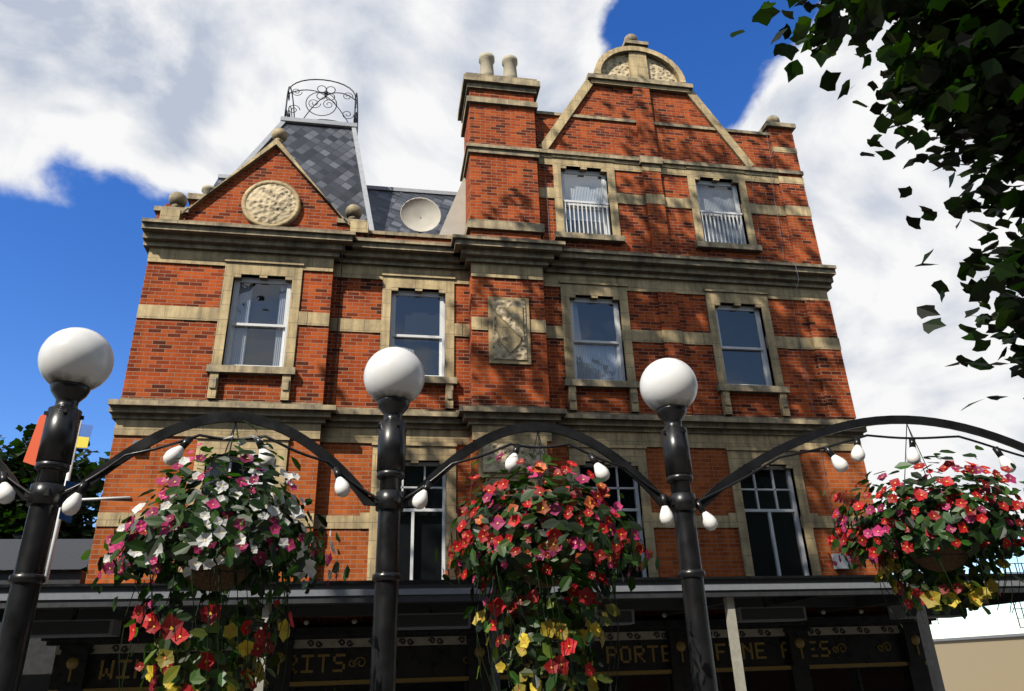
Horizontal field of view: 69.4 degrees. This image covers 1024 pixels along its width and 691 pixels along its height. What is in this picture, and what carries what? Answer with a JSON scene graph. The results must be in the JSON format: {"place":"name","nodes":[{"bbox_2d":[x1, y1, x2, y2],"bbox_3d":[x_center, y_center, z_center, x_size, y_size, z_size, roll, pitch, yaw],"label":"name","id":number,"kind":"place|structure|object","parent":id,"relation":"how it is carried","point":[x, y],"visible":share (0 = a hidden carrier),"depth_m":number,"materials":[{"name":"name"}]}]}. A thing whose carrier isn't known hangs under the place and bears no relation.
{"place":"outdoors","nodes":[
{"label":"outdoors","id":0,"kind":"place"},
{"bbox_2d":[85,39,888,630],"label":"pub building","id":1,"kind":"structure","parent":0,"point":[505,309],"depth_m":14.34,"materials":[{"name":"red brick"}]},
{"bbox_2d":[23,414,130,583],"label":"flags on pole","id":2,"kind":"object","parent":1,"relation":"attached to","point":[84,435],"visible":0.58,"depth_m":11.45,"materials":[{"name":"orange"}]},
{"bbox_2d":[165,116,465,234],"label":"roofs","id":3,"kind":"structure","parent":1,"relation":"on","point":[325,155],"depth_m":16.73,"materials":[{"name":"stone"}]},
{"bbox_2d":[284,79,357,128],"bbox_3d":[-4.722,-5.839,18.595,1.636,1.785,1.488,2,-24,-10],"label":"iron cresting","id":4,"kind":"object","parent":3,"relation":"on","point":[325,93],"visible":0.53,"depth_m":18.05,"materials":[{"name":"black metal"}]},
{"bbox_2d":[169,34,779,218],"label":"roof finials","id":5,"kind":"object","parent":1,"relation":"on","point":[179,199],"visible":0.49,"depth_m":14.98,"materials":[{"name":"beige stone"}]},
{"bbox_2d":[132,119,850,572],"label":"facade cables","id":6,"kind":"object","parent":1,"relation":"on","point":[836,557],"visible":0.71,"depth_m":14.03,"materials":[{"name":"white paint"}]},
{"bbox_2d":[479,52,517,76],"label":"chimney pots","id":7,"kind":"object","parent":1,"relation":"on","point":[487,62],"visible":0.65,"depth_m":16.93,"materials":[{"name":"beige ceramic"}]},
{"bbox_2d":[563,199,745,243],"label":"window guard railings","id":8,"kind":"object","parent":1,"relation":"attached to","point":[607,204],"visible":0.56,"depth_m":16.20,"materials":[{"name":"white paint"}]},
{"bbox_2d":[0,573,1023,690],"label":"pub front","id":9,"kind":"object","parent":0,"point":[767,634],"visible":0.64,"depth_m":11.13,"materials":[{"name":"black wood"}]},
{"bbox_2d":[0,539,1023,690],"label":"neighbouring buildings","id":10,"kind":"structure","parent":0,"point":[987,663],"depth_m":31.59,"materials":[{"name":"beige concrete"}]},
{"bbox_2d":[0,0,1023,638],"label":"sky","id":11,"kind":"structure","parent":0,"point":[110,109],"materials":[{"name":"white"}]},
{"label":"ground","id":12,"kind":"structure","parent":0,"visible":0},
{"bbox_2d":[0,423,110,571],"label":"tree","id":13,"kind":"object","parent":12,"relation":"on","point":[13,515],"visible":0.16,"depth_m":29.14,"materials":[{"name":"green plant"}]},
{"bbox_2d":[0,327,717,690],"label":"lamp posts","id":14,"kind":"object","parent":12,"relation":"on","point":[74,365],"visible":1,"depth_m":4.39,"materials":[{"name":"black metal"}]},
{"bbox_2d":[0,412,1023,530],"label":"string light arches","id":15,"kind":"structure","parent":14,"relation":"attached to","point":[11,488],"depth_m":4.75,"materials":[{"name":"black"}]},
{"bbox_2d":[80,420,349,690],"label":"hanging basket","id":16,"kind":"object","parent":15,"relation":"hanging from","point":[218,553],"visible":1,"depth_m":3.93,"materials":[{"name":"green plant"}]},
{"bbox_2d":[435,431,659,690],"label":"hanging basket","id":17,"kind":"object","parent":15,"relation":"attached to","point":[563,551],"visible":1,"depth_m":4.25,"materials":[{"name":"green plant"}]},
{"bbox_2d":[822,424,1023,627],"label":"hanging basket","id":18,"kind":"object","parent":15,"relation":"hanging from","point":[930,536],"visible":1,"depth_m":4.85,"materials":[{"name":"green plant"}]},
{"bbox_2d":[730,0,1023,410],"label":"plane tree","id":19,"kind":"object","parent":12,"relation":"on","point":[961,66],"visible":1,"depth_m":7.00,"materials":[{"name":"green plant"}]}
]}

